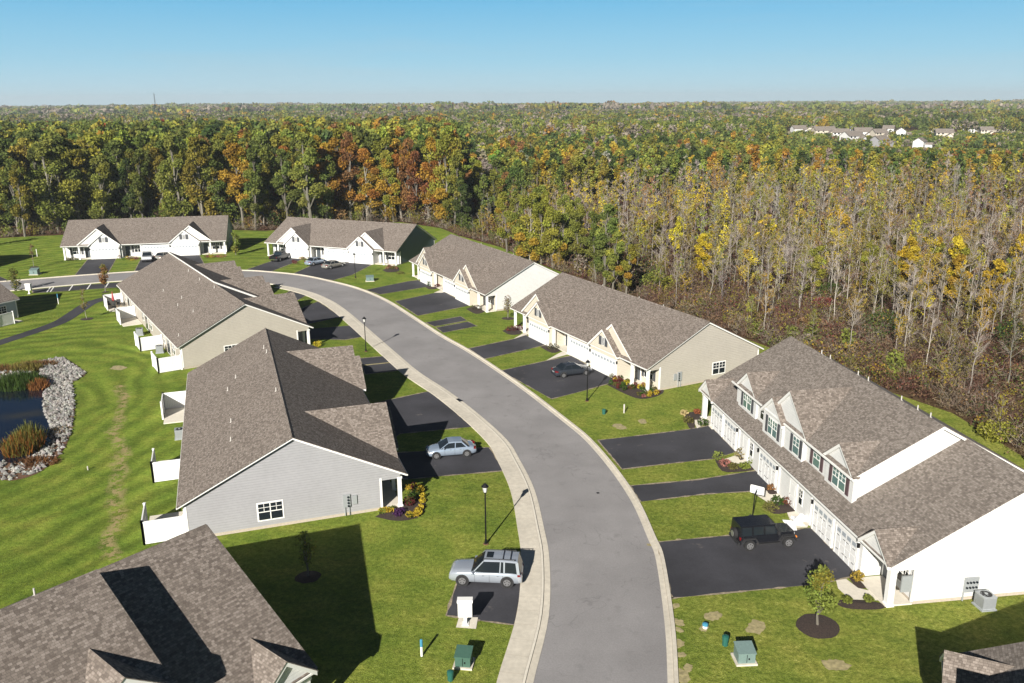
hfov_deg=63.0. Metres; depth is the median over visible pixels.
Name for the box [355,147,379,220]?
leafy tree
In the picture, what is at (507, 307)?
garden tree
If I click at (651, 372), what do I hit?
window
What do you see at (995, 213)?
bare tree
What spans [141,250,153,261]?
pickup truck
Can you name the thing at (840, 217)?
bare tree
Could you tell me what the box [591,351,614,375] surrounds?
garage door
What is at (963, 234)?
bare tree
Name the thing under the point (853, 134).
house
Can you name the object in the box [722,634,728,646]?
marker post
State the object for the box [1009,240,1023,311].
bare tree
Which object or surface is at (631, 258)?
leafy tree
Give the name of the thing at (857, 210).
bare tree
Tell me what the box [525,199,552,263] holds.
leafy tree
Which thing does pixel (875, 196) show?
bare tree
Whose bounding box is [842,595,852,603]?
shrub
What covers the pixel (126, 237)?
row house
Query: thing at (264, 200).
leafy tree
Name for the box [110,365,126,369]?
dirt patch
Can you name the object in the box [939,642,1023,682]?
town house
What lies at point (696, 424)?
walkway
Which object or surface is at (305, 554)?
garden tree
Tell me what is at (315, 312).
driveway
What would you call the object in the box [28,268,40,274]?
utility box
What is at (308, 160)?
leafy tree
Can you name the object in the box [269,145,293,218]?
leafy tree
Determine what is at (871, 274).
bare tree
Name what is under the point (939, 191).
bare tree
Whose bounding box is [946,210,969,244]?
bare tree
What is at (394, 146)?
leafy tree
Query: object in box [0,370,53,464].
water
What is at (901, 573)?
window
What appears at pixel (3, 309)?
window
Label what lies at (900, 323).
bare tree
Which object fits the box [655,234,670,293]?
bare tree
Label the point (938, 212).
bare tree
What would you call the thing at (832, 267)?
bare tree
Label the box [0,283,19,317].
row house
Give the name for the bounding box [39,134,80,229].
leafy tree
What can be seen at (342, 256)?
garage door
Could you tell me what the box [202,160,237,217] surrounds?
leafy tree
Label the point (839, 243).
bare tree
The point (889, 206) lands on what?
bare tree
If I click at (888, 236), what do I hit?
bare tree
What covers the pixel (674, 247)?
bare tree
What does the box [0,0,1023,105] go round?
sky
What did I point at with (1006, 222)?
bare tree
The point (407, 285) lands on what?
driveway
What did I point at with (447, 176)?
leafy tree
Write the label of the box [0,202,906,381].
shrubbery
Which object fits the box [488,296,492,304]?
window
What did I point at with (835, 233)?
bare tree
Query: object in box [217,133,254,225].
leafy tree
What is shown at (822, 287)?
bush
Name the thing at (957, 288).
bare tree
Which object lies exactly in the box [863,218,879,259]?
bare tree
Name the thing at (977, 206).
bare tree
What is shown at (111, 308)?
patio
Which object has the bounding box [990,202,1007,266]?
bare tree
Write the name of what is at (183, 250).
garage door
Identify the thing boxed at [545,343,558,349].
shrub
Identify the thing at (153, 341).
patio fence
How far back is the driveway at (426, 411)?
83.56 m
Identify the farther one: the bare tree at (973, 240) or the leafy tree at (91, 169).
the leafy tree at (91, 169)
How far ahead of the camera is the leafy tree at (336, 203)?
218.84 m
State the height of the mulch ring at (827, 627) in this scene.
0.088 m
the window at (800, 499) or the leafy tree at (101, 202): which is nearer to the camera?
the window at (800, 499)
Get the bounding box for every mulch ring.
[295,571,320,582]
[501,317,513,319]
[796,614,839,638]
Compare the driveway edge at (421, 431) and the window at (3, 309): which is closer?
the driveway edge at (421, 431)
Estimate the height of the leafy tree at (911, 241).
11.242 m
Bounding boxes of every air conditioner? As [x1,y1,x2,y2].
[135,327,143,335]
[155,344,163,353]
[174,427,182,440]
[971,589,997,611]
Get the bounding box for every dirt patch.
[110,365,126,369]
[612,424,626,428]
[638,419,646,423]
[672,603,679,608]
[672,639,684,647]
[674,618,684,625]
[675,627,683,632]
[677,652,685,656]
[678,668,690,682]
[683,663,692,671]
[704,611,721,620]
[745,619,765,634]
[821,659,851,670]
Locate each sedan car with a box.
[153,252,167,259]
[304,256,326,265]
[321,260,344,268]
[425,436,475,459]
[551,361,591,377]
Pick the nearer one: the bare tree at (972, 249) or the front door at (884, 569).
the front door at (884, 569)
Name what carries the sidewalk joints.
on the sidewalk
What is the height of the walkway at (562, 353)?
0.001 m
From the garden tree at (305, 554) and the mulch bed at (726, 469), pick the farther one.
the mulch bed at (726, 469)
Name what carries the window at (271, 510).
in the row house at (279, 429)
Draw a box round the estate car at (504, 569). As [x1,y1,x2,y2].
[449,549,523,587]
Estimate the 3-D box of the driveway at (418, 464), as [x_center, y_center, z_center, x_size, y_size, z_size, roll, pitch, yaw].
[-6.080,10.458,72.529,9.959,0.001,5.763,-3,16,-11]
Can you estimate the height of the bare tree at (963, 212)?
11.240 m
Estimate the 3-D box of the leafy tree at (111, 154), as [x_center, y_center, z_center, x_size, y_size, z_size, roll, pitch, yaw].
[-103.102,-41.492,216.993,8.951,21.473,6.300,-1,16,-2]
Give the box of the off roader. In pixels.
[729,514,798,550]
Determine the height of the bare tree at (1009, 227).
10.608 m
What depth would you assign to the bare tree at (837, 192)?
182.67 m
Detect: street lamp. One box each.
[362,317,367,351]
[481,483,488,544]
[585,360,589,401]
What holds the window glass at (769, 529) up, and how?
in the off roader
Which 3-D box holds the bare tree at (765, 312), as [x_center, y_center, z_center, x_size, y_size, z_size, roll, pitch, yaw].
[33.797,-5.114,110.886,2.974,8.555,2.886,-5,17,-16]
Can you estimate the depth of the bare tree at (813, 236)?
132.31 m
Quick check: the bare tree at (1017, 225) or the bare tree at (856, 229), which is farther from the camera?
the bare tree at (856, 229)
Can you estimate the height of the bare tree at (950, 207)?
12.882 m
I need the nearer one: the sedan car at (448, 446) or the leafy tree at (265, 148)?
the sedan car at (448, 446)
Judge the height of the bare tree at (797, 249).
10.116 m
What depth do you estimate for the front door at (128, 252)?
171.36 m
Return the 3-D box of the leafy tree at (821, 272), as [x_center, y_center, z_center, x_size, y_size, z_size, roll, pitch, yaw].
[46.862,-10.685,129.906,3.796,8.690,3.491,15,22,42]
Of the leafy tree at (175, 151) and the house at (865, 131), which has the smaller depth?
the leafy tree at (175, 151)
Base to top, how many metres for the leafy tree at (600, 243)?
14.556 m
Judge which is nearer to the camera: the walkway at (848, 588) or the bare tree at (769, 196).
the walkway at (848, 588)
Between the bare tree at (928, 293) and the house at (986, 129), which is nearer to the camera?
the bare tree at (928, 293)
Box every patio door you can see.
[145,316,148,330]
[166,338,171,355]
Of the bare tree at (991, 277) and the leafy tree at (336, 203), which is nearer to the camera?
the bare tree at (991, 277)
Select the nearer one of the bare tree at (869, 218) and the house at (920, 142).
the bare tree at (869, 218)
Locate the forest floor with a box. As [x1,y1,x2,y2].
[0,109,1023,456]
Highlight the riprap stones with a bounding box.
[0,356,85,480]
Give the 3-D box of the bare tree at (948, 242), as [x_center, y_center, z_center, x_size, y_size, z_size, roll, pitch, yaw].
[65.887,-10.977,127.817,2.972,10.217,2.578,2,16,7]
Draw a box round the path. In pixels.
[0,298,102,344]
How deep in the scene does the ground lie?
60.79 m
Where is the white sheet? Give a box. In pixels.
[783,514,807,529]
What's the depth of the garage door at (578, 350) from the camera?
100.83 m
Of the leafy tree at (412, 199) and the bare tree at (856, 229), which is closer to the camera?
the bare tree at (856, 229)
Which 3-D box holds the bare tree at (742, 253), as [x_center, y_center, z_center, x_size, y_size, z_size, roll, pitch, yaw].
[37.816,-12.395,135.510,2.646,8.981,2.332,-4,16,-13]
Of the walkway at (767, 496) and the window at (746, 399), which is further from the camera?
the window at (746, 399)
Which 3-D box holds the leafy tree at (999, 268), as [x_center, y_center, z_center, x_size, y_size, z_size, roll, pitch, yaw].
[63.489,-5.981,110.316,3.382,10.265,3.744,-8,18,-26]
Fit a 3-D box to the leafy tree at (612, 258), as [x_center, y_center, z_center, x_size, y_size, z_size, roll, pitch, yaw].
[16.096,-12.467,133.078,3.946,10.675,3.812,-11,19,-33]
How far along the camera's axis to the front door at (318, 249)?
168.25 m
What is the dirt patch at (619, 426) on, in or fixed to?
on the ground
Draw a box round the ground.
[0,222,1023,682]
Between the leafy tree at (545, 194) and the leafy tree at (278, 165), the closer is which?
the leafy tree at (545, 194)
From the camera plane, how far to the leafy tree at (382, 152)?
220.00 m
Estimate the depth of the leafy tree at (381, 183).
216.52 m
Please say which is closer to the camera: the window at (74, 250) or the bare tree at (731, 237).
the bare tree at (731, 237)
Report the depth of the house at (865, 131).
591.26 m
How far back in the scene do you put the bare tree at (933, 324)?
95.85 m
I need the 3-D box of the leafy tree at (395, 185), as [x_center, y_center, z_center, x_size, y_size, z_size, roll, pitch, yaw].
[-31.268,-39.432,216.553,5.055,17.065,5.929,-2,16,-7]
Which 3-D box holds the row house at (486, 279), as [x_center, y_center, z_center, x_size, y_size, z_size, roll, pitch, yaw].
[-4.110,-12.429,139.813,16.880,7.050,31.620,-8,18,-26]
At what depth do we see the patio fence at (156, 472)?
68.92 m
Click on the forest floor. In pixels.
(910, 393)
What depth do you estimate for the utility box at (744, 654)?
46.21 m
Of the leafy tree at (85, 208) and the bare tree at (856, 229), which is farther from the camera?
the leafy tree at (85, 208)
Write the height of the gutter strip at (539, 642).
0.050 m
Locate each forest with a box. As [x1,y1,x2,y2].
[0,99,1023,114]
[0,106,1023,125]
[0,114,1023,419]
[11,113,1023,149]
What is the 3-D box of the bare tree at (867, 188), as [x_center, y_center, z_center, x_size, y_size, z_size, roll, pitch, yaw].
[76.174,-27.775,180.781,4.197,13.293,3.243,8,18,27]
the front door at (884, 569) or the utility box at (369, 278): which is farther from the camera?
the utility box at (369, 278)
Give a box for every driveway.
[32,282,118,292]
[76,258,115,274]
[135,255,202,270]
[249,258,300,270]
[288,291,304,299]
[295,262,370,279]
[301,302,338,323]
[305,326,360,339]
[360,356,396,373]
[368,280,427,293]
[376,392,470,435]
[396,292,468,314]
[397,447,501,478]
[426,317,465,325]
[437,322,474,331]
[447,582,519,623]
[469,335,543,358]
[502,356,611,397]
[599,426,734,468]
[631,471,767,500]
[659,528,855,596]
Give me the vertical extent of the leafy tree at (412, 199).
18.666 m
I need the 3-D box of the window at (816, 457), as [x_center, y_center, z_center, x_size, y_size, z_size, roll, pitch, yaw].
[22.530,8.645,61.697,0.120,1.490,1.090,-2,16,-7]
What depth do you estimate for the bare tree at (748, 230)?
138.46 m
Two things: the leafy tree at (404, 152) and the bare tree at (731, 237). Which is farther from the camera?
the leafy tree at (404, 152)
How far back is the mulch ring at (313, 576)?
54.93 m
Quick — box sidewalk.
[274,286,540,682]
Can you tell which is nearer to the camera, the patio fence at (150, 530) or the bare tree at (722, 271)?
the patio fence at (150, 530)
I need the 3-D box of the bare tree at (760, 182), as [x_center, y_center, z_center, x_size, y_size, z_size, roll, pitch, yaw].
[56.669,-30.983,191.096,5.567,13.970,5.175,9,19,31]
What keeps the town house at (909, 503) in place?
on the ground
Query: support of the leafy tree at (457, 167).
on the forest floor
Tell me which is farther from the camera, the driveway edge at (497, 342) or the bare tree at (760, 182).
the bare tree at (760, 182)
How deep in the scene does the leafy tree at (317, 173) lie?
211.99 m
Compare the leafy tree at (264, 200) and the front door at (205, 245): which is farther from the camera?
the leafy tree at (264, 200)
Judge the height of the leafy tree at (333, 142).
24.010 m
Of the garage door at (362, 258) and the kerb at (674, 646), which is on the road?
the kerb at (674, 646)
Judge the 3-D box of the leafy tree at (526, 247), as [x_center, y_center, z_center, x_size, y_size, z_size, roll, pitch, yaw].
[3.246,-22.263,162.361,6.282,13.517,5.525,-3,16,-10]
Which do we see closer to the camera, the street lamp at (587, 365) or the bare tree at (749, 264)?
the street lamp at (587, 365)
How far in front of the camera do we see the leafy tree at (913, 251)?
119.14 m
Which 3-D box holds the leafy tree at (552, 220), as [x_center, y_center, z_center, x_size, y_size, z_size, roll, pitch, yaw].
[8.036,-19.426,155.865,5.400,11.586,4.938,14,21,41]
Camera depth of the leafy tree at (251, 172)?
203.62 m
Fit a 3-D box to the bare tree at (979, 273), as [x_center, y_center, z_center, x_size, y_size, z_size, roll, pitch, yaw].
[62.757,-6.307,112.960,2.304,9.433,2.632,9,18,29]
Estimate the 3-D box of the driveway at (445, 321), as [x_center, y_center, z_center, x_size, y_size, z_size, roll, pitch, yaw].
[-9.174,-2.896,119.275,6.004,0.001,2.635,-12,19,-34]
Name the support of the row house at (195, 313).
on the ground
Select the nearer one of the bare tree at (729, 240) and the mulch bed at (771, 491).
the mulch bed at (771, 491)
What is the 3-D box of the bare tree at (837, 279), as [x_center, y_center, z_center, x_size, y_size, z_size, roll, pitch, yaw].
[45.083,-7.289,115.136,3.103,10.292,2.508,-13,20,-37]
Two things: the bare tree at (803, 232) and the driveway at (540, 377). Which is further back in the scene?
the bare tree at (803, 232)
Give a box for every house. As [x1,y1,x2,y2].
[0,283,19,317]
[0,524,317,682]
[60,215,233,259]
[116,252,313,368]
[176,328,407,535]
[264,217,436,265]
[409,234,558,312]
[510,272,763,390]
[698,336,1023,607]
[789,125,807,131]
[811,126,835,134]
[832,128,849,135]
[839,131,867,140]
[853,127,872,135]
[869,129,889,136]
[869,135,893,146]
[882,125,894,131]
[895,127,910,135]
[912,137,933,147]
[933,129,954,137]
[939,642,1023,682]
[977,126,994,133]
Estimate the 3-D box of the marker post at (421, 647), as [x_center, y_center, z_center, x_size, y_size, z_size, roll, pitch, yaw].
[-5.094,17.228,46.970,0.159,1.090,0.159,0,16,0]
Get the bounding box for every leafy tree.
[0,146,11,229]
[0,158,30,233]
[7,161,33,236]
[8,151,33,228]
[24,141,74,232]
[24,148,45,228]
[34,134,81,226]
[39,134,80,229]
[56,139,88,219]
[65,144,105,218]
[66,138,87,219]
[83,156,121,217]
[88,153,116,218]
[103,139,127,217]
[115,158,140,217]
[120,148,146,217]
[126,148,153,217]
[144,147,172,216]
[144,150,160,212]
[149,139,180,193]
[152,134,193,216]
[158,154,182,206]
[158,156,183,216]
[178,136,217,215]
[178,159,198,215]
[193,138,218,208]
[201,145,227,210]
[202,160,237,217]
[206,148,228,203]
[211,139,237,220]
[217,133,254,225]
[224,143,251,224]
[238,144,264,225]
[243,134,277,224]
[243,178,263,214]
[253,134,276,207]
[256,177,270,226]
[257,150,276,223]
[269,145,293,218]
[269,149,300,217]
[270,147,288,216]
[274,148,294,215]
[287,132,327,217]
[290,131,301,213]
[290,151,302,216]
[293,153,313,217]
[296,135,327,218]
[296,139,330,217]
[314,153,336,218]
[315,142,341,218]
[328,128,352,219]
[332,190,342,218]
[333,131,360,219]
[334,146,356,218]
[351,148,374,219]
[353,132,380,217]
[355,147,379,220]
[357,156,380,219]
[363,138,389,213]
[369,136,397,211]
[371,158,401,221]
[382,156,400,221]
[386,138,399,214]
[386,151,407,215]
[388,153,406,219]
[397,137,418,219]
[404,150,429,220]
[406,153,421,216]
[410,140,425,206]
[415,137,447,221]
[419,162,439,217]
[427,134,461,224]
[429,146,452,219]
[441,167,469,219]
[442,153,463,225]
[450,177,471,227]
[494,191,515,251]
[505,190,526,256]
[511,192,544,259]
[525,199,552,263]
[526,184,545,246]
[539,206,567,266]
[541,190,559,244]
[547,194,573,265]
[563,197,585,261]
[568,209,590,267]
[584,211,602,281]
[592,203,623,286]
[602,231,624,288]
[615,244,636,293]
[694,233,713,283]
[800,246,827,295]
[860,242,879,296]
[893,236,921,309]
[900,245,926,315]
[923,236,945,295]
[937,236,966,307]
[946,247,972,306]
[975,258,1009,331]
[1002,234,1023,296]
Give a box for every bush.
[814,297,833,308]
[816,281,843,297]
[861,308,903,334]
[961,279,986,293]
[976,419,1017,442]
[993,318,1023,345]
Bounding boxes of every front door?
[84,247,90,257]
[125,246,130,255]
[203,243,208,252]
[316,247,320,257]
[635,366,639,379]
[742,436,747,460]
[789,480,795,508]
[883,565,886,578]
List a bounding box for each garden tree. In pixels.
[7,267,21,290]
[79,289,88,317]
[97,263,109,291]
[231,231,240,254]
[295,530,317,575]
[502,295,511,315]
[803,564,840,624]
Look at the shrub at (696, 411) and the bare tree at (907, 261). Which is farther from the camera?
the bare tree at (907, 261)
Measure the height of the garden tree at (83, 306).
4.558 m
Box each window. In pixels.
[0,305,6,313]
[72,247,81,254]
[134,245,140,252]
[211,242,219,248]
[224,343,238,351]
[256,499,284,521]
[388,252,394,259]
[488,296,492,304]
[644,370,652,380]
[712,360,725,374]
[743,393,751,412]
[749,441,753,457]
[760,411,763,420]
[767,415,777,439]
[792,434,799,456]
[798,487,803,506]
[812,450,820,469]
[831,466,845,492]
[897,570,909,582]
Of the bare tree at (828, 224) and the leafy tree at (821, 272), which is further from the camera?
the bare tree at (828, 224)
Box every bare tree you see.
[621,204,633,247]
[640,189,652,238]
[645,210,658,265]
[654,228,668,274]
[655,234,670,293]
[659,206,668,256]
[667,187,678,231]
[671,233,679,275]
[671,253,680,305]
[676,213,689,263]
[678,197,689,253]
[682,190,693,237]
[684,219,696,264]
[705,237,724,293]
[712,180,728,212]
[718,251,728,294]
[721,228,736,276]
[723,191,738,228]
[727,224,737,286]
[733,221,743,272]
[735,227,753,284]
[738,180,752,216]
[738,251,754,301]
[739,221,754,261]
[739,237,754,288]
[741,184,757,220]
[742,172,757,226]
[747,200,762,237]
[750,176,770,218]
[754,271,774,331]
[755,211,772,273]
[755,222,767,273]
[760,194,771,221]
[760,245,775,302]
[762,241,775,278]
[763,184,773,213]
[764,174,777,203]
[770,178,783,220]
[771,233,786,285]
[772,209,792,266]
[775,237,795,287]
[778,213,793,251]
[780,202,795,232]
[780,235,794,286]
[781,220,795,255]
[788,218,798,271]
[791,220,812,272]
[791,228,802,285]
[791,248,812,306]
[795,243,813,297]
[798,232,815,295]
[799,258,813,311]
[802,209,816,248]
[803,230,820,268]
[805,256,817,306]
[807,244,819,287]
[816,179,831,234]
[816,193,845,229]
[816,216,836,268]
[816,229,832,266]
[817,236,842,293]
[820,187,841,237]
[820,231,846,283]
[825,228,843,287]
[827,202,845,257]
[832,205,846,260]
[832,253,849,315]
[833,190,844,228]
[834,228,851,272]
[834,234,855,298]
[838,245,853,284]
[839,243,858,302]
[841,226,860,278]
[842,201,858,249]
[845,199,862,241]
[846,281,859,320]
[848,285,864,343]
[852,219,867,271]
[852,243,867,296]
[855,182,871,238]
[858,205,873,249]
[859,197,877,237]
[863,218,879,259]
[864,247,875,292]
[864,258,888,308]
[866,183,885,239]
[870,253,892,318]
[872,242,888,301]
[873,218,887,268]
[874,251,894,310]
[878,191,896,232]
[881,210,895,271]
[882,205,896,251]
[883,182,900,233]
[885,254,905,317]
[888,217,911,274]
[888,219,909,287]
[889,213,904,286]
[890,187,908,238]
[891,228,919,274]
[892,281,905,335]
[894,204,912,236]
[894,299,910,357]
[895,258,917,333]
[897,256,925,321]
[901,263,924,331]
[903,306,918,351]
[905,232,926,274]
[907,259,927,313]
[909,187,925,229]
[915,260,938,339]
[916,223,931,260]
[916,253,940,319]
[920,209,946,255]
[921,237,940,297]
[921,302,940,367]
[923,206,941,247]
[924,230,946,272]
[925,220,944,270]
[926,187,944,224]
[926,213,945,280]
[929,204,955,248]
[930,238,952,297]
[932,195,943,223]
[935,267,949,319]
[936,254,945,299]
[936,256,952,311]
[937,209,947,232]
[942,308,961,360]
[943,273,968,321]
[946,209,977,246]
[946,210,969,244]
[947,229,967,270]
[948,195,965,256]
[955,189,969,227]
[957,275,979,332]
[959,218,977,257]
[962,219,981,257]
[963,233,979,280]
[967,227,989,284]
[968,306,990,393]
[970,191,985,230]
[970,224,984,280]
[970,262,989,323]
[974,288,990,341]
[975,224,1001,293]
[977,203,1001,268]
[977,223,995,278]
[978,251,1004,306]
[980,199,998,241]
[980,213,994,268]
[981,272,999,336]
[989,197,1011,270]
[989,273,1010,337]
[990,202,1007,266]
[990,275,1013,328]
[991,203,1008,260]
[994,235,1013,274]
[994,246,1008,292]
[998,219,1015,272]
[998,257,1019,319]
[999,212,1022,274]
[1004,211,1020,255]
[1004,226,1018,273]
[1005,276,1023,337]
[1006,213,1023,287]
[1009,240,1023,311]
[1011,260,1023,316]
[1017,194,1023,232]
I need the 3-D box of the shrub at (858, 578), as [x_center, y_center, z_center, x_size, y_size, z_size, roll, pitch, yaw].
[22.418,15.232,54.165,0.948,0.684,0.991,0,16,0]
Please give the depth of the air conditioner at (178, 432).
77.54 m
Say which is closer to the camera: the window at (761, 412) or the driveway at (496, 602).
the driveway at (496, 602)
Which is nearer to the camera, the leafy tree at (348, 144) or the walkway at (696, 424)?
the walkway at (696, 424)
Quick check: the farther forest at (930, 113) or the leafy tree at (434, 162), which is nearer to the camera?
the leafy tree at (434, 162)
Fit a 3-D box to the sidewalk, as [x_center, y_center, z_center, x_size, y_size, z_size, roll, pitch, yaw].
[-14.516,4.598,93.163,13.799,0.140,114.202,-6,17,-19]
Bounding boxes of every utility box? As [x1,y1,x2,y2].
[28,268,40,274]
[366,275,374,281]
[452,644,474,670]
[731,640,757,666]
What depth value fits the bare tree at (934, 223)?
147.48 m
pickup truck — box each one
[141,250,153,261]
[269,250,289,261]
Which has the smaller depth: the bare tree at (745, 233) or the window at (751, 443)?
the window at (751, 443)
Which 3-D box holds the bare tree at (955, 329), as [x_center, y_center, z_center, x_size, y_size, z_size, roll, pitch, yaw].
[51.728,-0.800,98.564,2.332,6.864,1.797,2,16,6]
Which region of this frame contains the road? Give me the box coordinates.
[0,271,667,682]
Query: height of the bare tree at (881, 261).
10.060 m
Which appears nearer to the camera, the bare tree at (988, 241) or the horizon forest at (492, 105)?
the bare tree at (988, 241)
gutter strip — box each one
[3,270,673,682]
[287,286,549,682]
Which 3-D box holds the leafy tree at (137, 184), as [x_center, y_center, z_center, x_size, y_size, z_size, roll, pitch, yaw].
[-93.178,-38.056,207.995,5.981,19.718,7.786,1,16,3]
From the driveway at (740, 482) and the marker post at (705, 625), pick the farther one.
the driveway at (740, 482)
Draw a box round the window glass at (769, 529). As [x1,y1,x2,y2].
[742,526,776,536]
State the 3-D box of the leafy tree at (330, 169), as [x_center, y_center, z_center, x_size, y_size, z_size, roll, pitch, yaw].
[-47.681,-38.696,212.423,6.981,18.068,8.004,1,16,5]
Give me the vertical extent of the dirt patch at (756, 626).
0.013 m
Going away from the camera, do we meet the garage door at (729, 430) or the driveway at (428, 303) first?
the garage door at (729, 430)
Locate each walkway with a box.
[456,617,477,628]
[548,351,566,359]
[695,419,703,427]
[726,456,745,462]
[756,490,781,501]
[787,511,807,527]
[836,579,877,599]
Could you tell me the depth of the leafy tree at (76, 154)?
204.42 m
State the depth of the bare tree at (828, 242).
146.17 m
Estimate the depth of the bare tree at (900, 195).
174.67 m
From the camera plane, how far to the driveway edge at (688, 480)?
67.88 m
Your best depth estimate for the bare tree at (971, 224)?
141.50 m
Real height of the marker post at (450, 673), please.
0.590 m
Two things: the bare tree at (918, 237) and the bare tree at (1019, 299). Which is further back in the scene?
the bare tree at (918, 237)
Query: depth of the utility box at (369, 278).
146.10 m
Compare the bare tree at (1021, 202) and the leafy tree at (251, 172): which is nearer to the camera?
the bare tree at (1021, 202)
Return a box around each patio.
[108,303,126,311]
[121,317,141,326]
[146,511,183,540]
[163,407,183,423]
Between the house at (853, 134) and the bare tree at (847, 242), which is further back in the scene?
the house at (853, 134)
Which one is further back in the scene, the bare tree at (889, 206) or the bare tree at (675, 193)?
the bare tree at (675, 193)
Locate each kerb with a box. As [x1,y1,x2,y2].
[0,270,678,682]
[10,280,282,290]
[285,286,543,682]
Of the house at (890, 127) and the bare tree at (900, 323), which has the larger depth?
the house at (890, 127)
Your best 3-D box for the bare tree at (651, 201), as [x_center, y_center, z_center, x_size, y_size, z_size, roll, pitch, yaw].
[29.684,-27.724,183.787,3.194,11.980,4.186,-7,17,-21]
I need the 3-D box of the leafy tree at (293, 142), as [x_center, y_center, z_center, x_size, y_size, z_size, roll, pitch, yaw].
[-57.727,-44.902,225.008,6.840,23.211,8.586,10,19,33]
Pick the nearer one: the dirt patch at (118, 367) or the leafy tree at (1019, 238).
the dirt patch at (118, 367)
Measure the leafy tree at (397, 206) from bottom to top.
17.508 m
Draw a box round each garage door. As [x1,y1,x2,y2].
[91,248,118,258]
[144,246,168,255]
[172,245,197,255]
[287,247,306,258]
[327,250,347,261]
[350,252,371,263]
[420,270,430,285]
[445,280,454,296]
[456,286,468,304]
[529,322,547,345]
[570,339,590,364]
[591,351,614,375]
[711,406,721,435]
[724,418,735,448]
[758,451,775,487]
[812,504,832,546]
[834,524,856,570]
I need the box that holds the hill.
[786,125,1016,132]
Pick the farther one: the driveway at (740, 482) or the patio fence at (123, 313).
the patio fence at (123, 313)
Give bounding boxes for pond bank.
[0,358,85,480]
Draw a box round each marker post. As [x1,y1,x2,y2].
[420,639,422,656]
[447,669,453,681]
[702,622,707,628]
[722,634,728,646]
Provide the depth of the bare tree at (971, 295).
105.76 m
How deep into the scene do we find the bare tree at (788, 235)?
146.50 m
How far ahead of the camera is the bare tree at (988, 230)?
158.49 m
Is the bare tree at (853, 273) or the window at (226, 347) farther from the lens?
the bare tree at (853, 273)
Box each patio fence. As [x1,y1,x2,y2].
[0,311,14,326]
[102,292,123,309]
[114,305,135,324]
[134,331,163,351]
[139,502,184,544]
[149,448,179,482]
[151,351,182,373]
[160,391,185,419]
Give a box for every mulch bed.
[375,491,425,520]
[383,268,398,271]
[467,306,483,313]
[503,327,521,334]
[541,345,559,352]
[607,381,663,398]
[685,412,701,428]
[715,458,753,471]
[765,487,776,493]
[766,501,794,513]
[838,600,885,609]
[849,577,865,588]
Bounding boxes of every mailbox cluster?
[24,283,31,293]
[457,597,472,625]
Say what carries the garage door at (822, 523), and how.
in the town house at (909, 503)
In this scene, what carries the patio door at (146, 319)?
in the row house at (195, 313)
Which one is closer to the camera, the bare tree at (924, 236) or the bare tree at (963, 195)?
the bare tree at (924, 236)
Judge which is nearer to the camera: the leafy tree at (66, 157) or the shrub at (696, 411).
the shrub at (696, 411)
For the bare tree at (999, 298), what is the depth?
106.70 m
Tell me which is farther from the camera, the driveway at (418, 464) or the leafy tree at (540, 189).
the leafy tree at (540, 189)
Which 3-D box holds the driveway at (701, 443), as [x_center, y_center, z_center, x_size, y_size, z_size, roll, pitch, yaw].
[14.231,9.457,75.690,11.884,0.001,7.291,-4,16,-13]
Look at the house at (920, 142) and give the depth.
465.19 m
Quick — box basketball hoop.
[748,484,764,515]
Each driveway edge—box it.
[361,356,397,373]
[375,391,464,436]
[395,292,469,315]
[397,447,498,479]
[446,583,517,624]
[468,335,543,358]
[505,355,610,398]
[597,425,734,468]
[630,470,755,501]
[658,527,857,598]
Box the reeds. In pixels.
[0,358,74,466]
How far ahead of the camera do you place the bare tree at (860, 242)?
149.23 m
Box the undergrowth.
[0,205,1023,454]
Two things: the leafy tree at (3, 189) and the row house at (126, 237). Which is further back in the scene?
the leafy tree at (3, 189)
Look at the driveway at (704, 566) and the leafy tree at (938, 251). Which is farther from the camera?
the leafy tree at (938, 251)
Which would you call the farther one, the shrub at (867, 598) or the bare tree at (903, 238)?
the bare tree at (903, 238)
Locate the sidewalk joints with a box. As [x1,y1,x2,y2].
[287,289,532,673]
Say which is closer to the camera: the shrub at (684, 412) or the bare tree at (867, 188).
the shrub at (684, 412)
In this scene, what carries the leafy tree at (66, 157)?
on the forest floor
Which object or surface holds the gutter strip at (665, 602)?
on the road
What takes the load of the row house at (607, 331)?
on the ground
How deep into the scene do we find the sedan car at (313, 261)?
160.76 m
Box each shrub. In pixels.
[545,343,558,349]
[680,409,688,415]
[683,416,694,422]
[693,409,700,413]
[697,417,709,425]
[712,451,722,459]
[718,458,730,466]
[727,462,737,469]
[734,447,744,457]
[738,461,750,468]
[762,500,779,511]
[767,483,776,489]
[770,494,783,504]
[782,496,791,505]
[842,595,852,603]
[850,570,864,581]
[863,594,874,602]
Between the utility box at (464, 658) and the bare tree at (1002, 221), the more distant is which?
the bare tree at (1002, 221)
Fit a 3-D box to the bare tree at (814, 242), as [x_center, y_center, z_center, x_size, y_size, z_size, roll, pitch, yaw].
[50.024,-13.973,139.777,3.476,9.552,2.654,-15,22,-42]
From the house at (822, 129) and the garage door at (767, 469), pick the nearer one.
the garage door at (767, 469)
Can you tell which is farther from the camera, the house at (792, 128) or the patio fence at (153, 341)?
the house at (792, 128)
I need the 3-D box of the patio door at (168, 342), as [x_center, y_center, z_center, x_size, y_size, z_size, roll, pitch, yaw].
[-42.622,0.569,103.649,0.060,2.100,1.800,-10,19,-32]
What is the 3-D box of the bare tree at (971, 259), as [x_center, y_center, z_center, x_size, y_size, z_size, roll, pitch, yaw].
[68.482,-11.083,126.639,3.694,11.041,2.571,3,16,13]
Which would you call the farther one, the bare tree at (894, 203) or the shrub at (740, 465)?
the bare tree at (894, 203)

